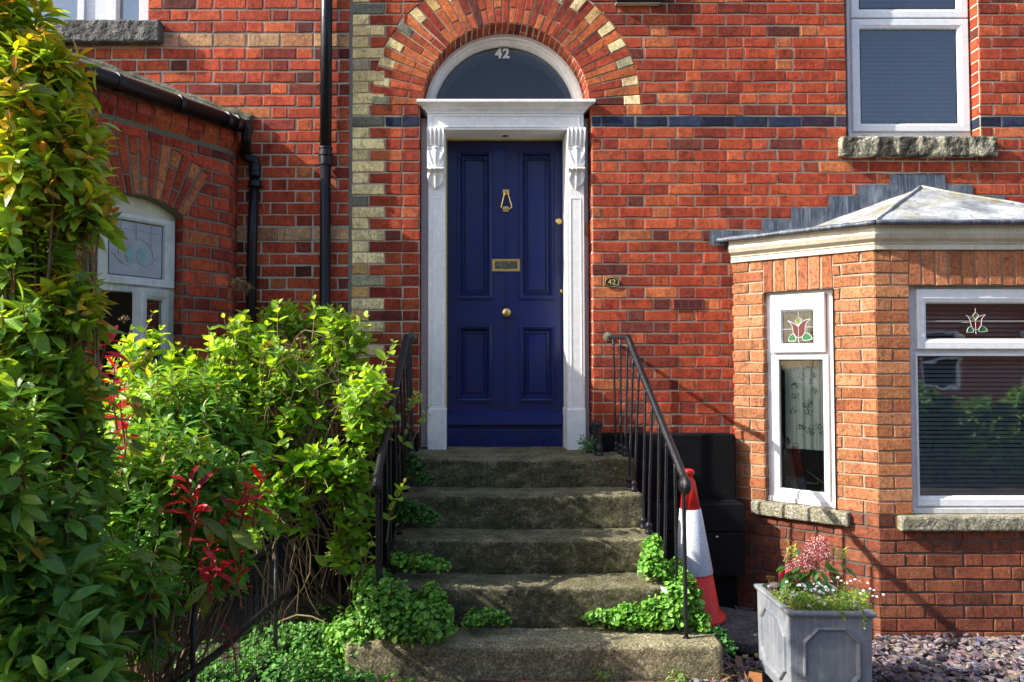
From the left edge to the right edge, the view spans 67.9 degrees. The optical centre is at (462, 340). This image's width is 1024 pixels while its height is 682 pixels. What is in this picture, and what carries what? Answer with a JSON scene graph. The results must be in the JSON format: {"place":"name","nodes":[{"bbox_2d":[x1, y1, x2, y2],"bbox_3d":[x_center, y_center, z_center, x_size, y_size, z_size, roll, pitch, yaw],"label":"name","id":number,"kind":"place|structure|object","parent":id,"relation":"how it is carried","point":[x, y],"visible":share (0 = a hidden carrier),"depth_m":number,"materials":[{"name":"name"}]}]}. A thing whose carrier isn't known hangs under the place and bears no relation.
{"place":"outdoors","nodes":[
{"label":"outdoors","id":0,"kind":"place"},
{"bbox_2d":[377,680,674,681],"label":"path","id":1,"kind":"structure","parent":0,"point":[550,681],"depth_m":3.52,"materials":[{"name":"grey brick"}]},
{"bbox_2d":[117,594,1023,681],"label":"ground","id":2,"kind":"structure","parent":0,"point":[245,617],"depth_m":4.37,"materials":[{"name":"grey gravel"}]},
{"bbox_2d":[0,0,141,681],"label":"evergreen hedge","id":3,"kind":"object","parent":2,"relation":"on","point":[59,203],"visible":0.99,"depth_m":2.33,"materials":[{"name":"green plant"}]},
{"bbox_2d":[47,325,276,681],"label":"red tipped shrub","id":4,"kind":"object","parent":2,"relation":"on","point":[183,503],"visible":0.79,"depth_m":2.85,"materials":[{"name":"green plant"}]},
{"bbox_2d":[0,0,353,610],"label":"terraced house","id":5,"kind":"structure","parent":2,"relation":"on","point":[199,93],"depth_m":5.07,"materials":[{"name":"red brick"}]},
{"bbox_2d":[28,0,163,45],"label":"window","id":6,"kind":"structure","parent":5,"relation":"in","point":[91,22],"depth_m":5.07,"materials":[{"name":"stone"}]},
{"bbox_2d":[115,532,294,681],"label":"garden fence","id":7,"kind":"object","parent":2,"relation":"on","point":[194,669],"visible":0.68,"depth_m":3.30,"materials":[{"name":"black metal"}]},
{"bbox_2d":[103,277,432,631],"bbox_3d":[-0.983,0.622,4.025,1.378,2.000,1.541,-1,-2,35],"label":"hydrangea bush","id":8,"kind":"object","parent":2,"relation":"on","point":[336,363],"visible":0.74,"depth_m":3.95,"materials":[{"name":"green plant"}]},
{"bbox_2d":[174,601,416,681],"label":"creeping plant","id":9,"kind":"object","parent":2,"relation":"on","point":[326,667],"visible":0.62,"depth_m":3.62,"materials":[{"name":"green plant"}]},
{"bbox_2d":[345,446,723,681],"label":"stone steps","id":10,"kind":"structure","parent":2,"relation":"on","point":[541,547],"depth_m":4.05,"materials":[{"name":"stone"}]},
{"bbox_2d":[318,560,464,662],"bbox_3d":[-0.382,1.353,3.721,0.754,0.421,0.476,-1,-2,38],"label":"creeping plant","id":11,"kind":"object","parent":10,"relation":"on","point":[401,616],"visible":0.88,"depth_m":3.62,"materials":[{"name":"green plant"}]},
{"bbox_2d":[371,332,416,639],"bbox_3d":[-0.366,0.692,4.336,0.086,1.545,1.446,0,-2,3],"label":"railing","id":12,"kind":"object","parent":10,"relation":"on","point":[382,455],"visible":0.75,"depth_m":4.17,"materials":[{"name":"black metal"}]},
{"bbox_2d":[392,496,442,527],"bbox_3d":[-0.259,0.938,4.157,0.320,0.159,0.203,0,-2,0],"label":"creeping plant","id":13,"kind":"object","parent":10,"relation":"on","point":[409,514],"visible":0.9,"depth_m":4.11,"materials":[{"name":"green plant"}]},
{"bbox_2d":[401,451,434,485],"bbox_3d":[-0.264,0.744,4.427,0.171,0.190,0.293,1,-2,-25],"label":"creeping plant","id":14,"kind":"object","parent":10,"relation":"on","point":[424,477],"visible":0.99,"depth_m":4.42,"materials":[{"name":"green plant"}]},
{"bbox_2d":[390,549,451,573],"bbox_3d":[-0.227,1.152,3.944,0.341,0.109,0.155,0,-2,0],"label":"creeping plant","id":15,"kind":"object","parent":10,"relation":"on","point":[430,562],"visible":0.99,"depth_m":3.91,"materials":[{"name":"green plant"}]},
{"bbox_2d":[462,606,511,630],"bbox_3d":[0.119,1.371,3.746,0.252,0.103,0.158,0,-2,0],"label":"creeping plant","id":16,"kind":"object","parent":10,"relation":"on","point":[471,617],"visible":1,"depth_m":3.72,"materials":[{"name":"green plant"}]},
{"bbox_2d":[576,434,603,453],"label":"weed","id":17,"kind":"object","parent":10,"relation":"on","point":[587,444],"visible":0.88,"depth_m":4.87,"materials":[{"name":"green plant"}]},
{"bbox_2d":[590,420,603,455],"bbox_3d":[0.853,0.614,4.828,0.064,0.217,0.230,0,-2,0],"label":"boot scraper","id":18,"kind":"object","parent":10,"relation":"on","point":[596,434],"visible":0.97,"depth_m":4.73,"materials":[{"name":"black metal"}]},
{"bbox_2d":[581,533,711,633],"bbox_3d":[0.909,1.242,3.879,0.657,0.469,0.373,0,-2,0],"label":"creeping plant","id":19,"kind":"object","parent":10,"relation":"on","point":[667,612],"visible":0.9,"depth_m":3.75,"materials":[{"name":"green plant"}]},
{"bbox_2d":[603,332,690,639],"bbox_3d":[1.034,0.693,4.338,0.087,1.545,1.449,0,-2,-4],"label":"railing","id":20,"kind":"object","parent":10,"relation":"on","point":[684,484],"visible":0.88,"depth_m":4.19,"materials":[{"name":"black metal"}]},
{"bbox_2d":[660,586,667,592],"bbox_3d":[0.977,1.210,3.679,0.041,0.034,0.004,0,-2,15],"label":"feather","id":21,"kind":"object","parent":10,"relation":"on","point":[664,589],"visible":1,"depth_m":3.68,"materials":[{"name":"white"}]},
{"bbox_2d":[592,666,616,680],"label":"weed","id":22,"kind":"object","parent":2,"relation":"on","point":[605,677],"visible":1,"depth_m":3.54,"materials":[{"name":"green plant"}]},
{"bbox_2d":[665,666,688,681],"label":"weed","id":23,"kind":"object","parent":2,"relation":"on","point":[680,676],"visible":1,"depth_m":3.53,"materials":[{"name":"green plant"}]},
{"bbox_2d":[645,500,744,607],"bbox_3d":[1.483,1.459,4.840,0.593,0.848,0.169,0,-2,0],"label":"storage box","id":24,"kind":"object","parent":2,"relation":"on","point":[724,522],"visible":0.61,"depth_m":4.77,"materials":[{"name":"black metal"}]},
{"bbox_2d":[688,605,1023,681],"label":"slate chippings","id":25,"kind":"object","parent":2,"relation":"on","point":[990,657],"visible":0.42,"depth_m":3.93,"materials":[{"name":"grey gravel"}]},
{"bbox_2d":[709,624,737,656],"bbox_3d":[1.260,1.468,3.698,0.120,0.128,0.180,1,-2,-18],"label":"creeping plant","id":26,"kind":"object","parent":25,"relation":"on","point":[724,639],"visible":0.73,"depth_m":3.68,"materials":[{"name":"green plant"}]},
{"bbox_2d":[711,606,758,653],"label":"paving slab","id":27,"kind":"structure","parent":25,"relation":"on","point":[740,625],"depth_m":4.23,"materials":[{"name":"stone"}]},
{"bbox_2d":[677,469,725,626],"bbox_3d":[1.356,1.184,4.415,0.330,0.869,0.330,0,-2,0],"label":"traffic cone","id":28,"kind":"object","parent":27,"relation":"on","point":[699,567],"visible":0.52,"depth_m":4.33,"materials":[{"name":"white plastic"}]},
{"bbox_2d":[712,653,762,681],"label":"leaf litter","id":29,"kind":"object","parent":27,"relation":"on","point":[754,677],"visible":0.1,"depth_m":3.58,"materials":[{"name":"plant"}]},
{"bbox_2d":[753,583,876,681],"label":"planter","id":30,"kind":"object","parent":25,"relation":"on","point":[811,645],"visible":0.87,"depth_m":3.32,"materials":[{"name":"stone"}]},
{"bbox_2d":[769,582,780,588],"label":"flower","id":31,"kind":"object","parent":30,"relation":"on","point":[772,585],"visible":0.89,"depth_m":3.61,"materials":[{"name":"plant"}]},
{"bbox_2d":[762,569,812,600],"bbox_3d":[1.554,1.155,3.613,0.196,0.147,0.222,0,-2,0],"label":"cyclamen","id":32,"kind":"object","parent":30,"relation":"on","point":[771,577],"visible":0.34,"depth_m":3.64,"materials":[{"name":"green plant"}]},
{"bbox_2d":[776,535,856,597],"bbox_3d":[1.631,1.074,3.540,0.375,0.310,0.177,0,-2,0],"label":"skimmia","id":33,"kind":"object","parent":30,"relation":"in","point":[815,554],"visible":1,"depth_m":3.53,"materials":[{"name":"pink plant"}]},
{"bbox_2d":[764,576,884,628],"bbox_3d":[1.623,1.174,3.433,0.544,0.180,0.280,0,-2,0],"label":"candytuft","id":34,"kind":"object","parent":30,"relation":"in","point":[823,604],"visible":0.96,"depth_m":3.40,"materials":[{"name":"green plant"}]},
{"label":"street","id":35,"kind":"structure","parent":0,"visible":0},
{"bbox_2d":[348,0,1023,638],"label":"terraced house","id":36,"kind":"structure","parent":35,"relation":"on","point":[718,188],"depth_m":5.10,"materials":[{"name":"red brick"}]},
{"bbox_2d":[447,140,563,446],"bbox_3d":[0.305,-0.324,5.336,0.853,2.198,0.113,0,-2,0],"label":"front door","id":37,"kind":"structure","parent":36,"relation":"in","point":[505,376],"depth_m":5.35,"materials":[{"name":"blue wood"}]},
{"bbox_2d":[604,277,618,287],"bbox_3d":[0.997,-0.389,5.073,0.100,0.072,0.012,0,-2,0],"label":"number plaque","id":38,"kind":"object","parent":36,"relation":"attached to","point":[611,282],"visible":1,"depth_m":5.07,"materials":[{"name":"black metal"}]},
{"bbox_2d":[615,0,659,5],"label":"alarm box","id":39,"kind":"object","parent":36,"relation":"attached to","point":[637,2],"visible":1,"depth_m":5.10,"materials":[{"name":"plastic"}]},
{"bbox_2d":[784,312,822,450],"bbox_3d":[2.254,0.207,4.874,0.364,1.001,0.036,-2,-2,43],"label":"lace curtain","id":40,"kind":"object","parent":36,"relation":"hanging from","point":[803,407],"visible":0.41,"depth_m":4.91,"materials":[{"name":"white fabric"}]},
{"bbox_2d":[791,448,823,490],"bbox_3d":[2.284,0.833,4.803,0.389,0.265,0.024,-2,-2,43],"label":"dark screen","id":41,"kind":"object","parent":36,"relation":"on","point":[809,468],"visible":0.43,"depth_m":4.85,"materials":[{"name":"black glass"}]},
{"bbox_2d":[837,0,997,157],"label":"window","id":42,"kind":"structure","parent":36,"relation":"in","point":[907,70],"depth_m":5.23,"materials":[{"name":"plastic"}]}
]}

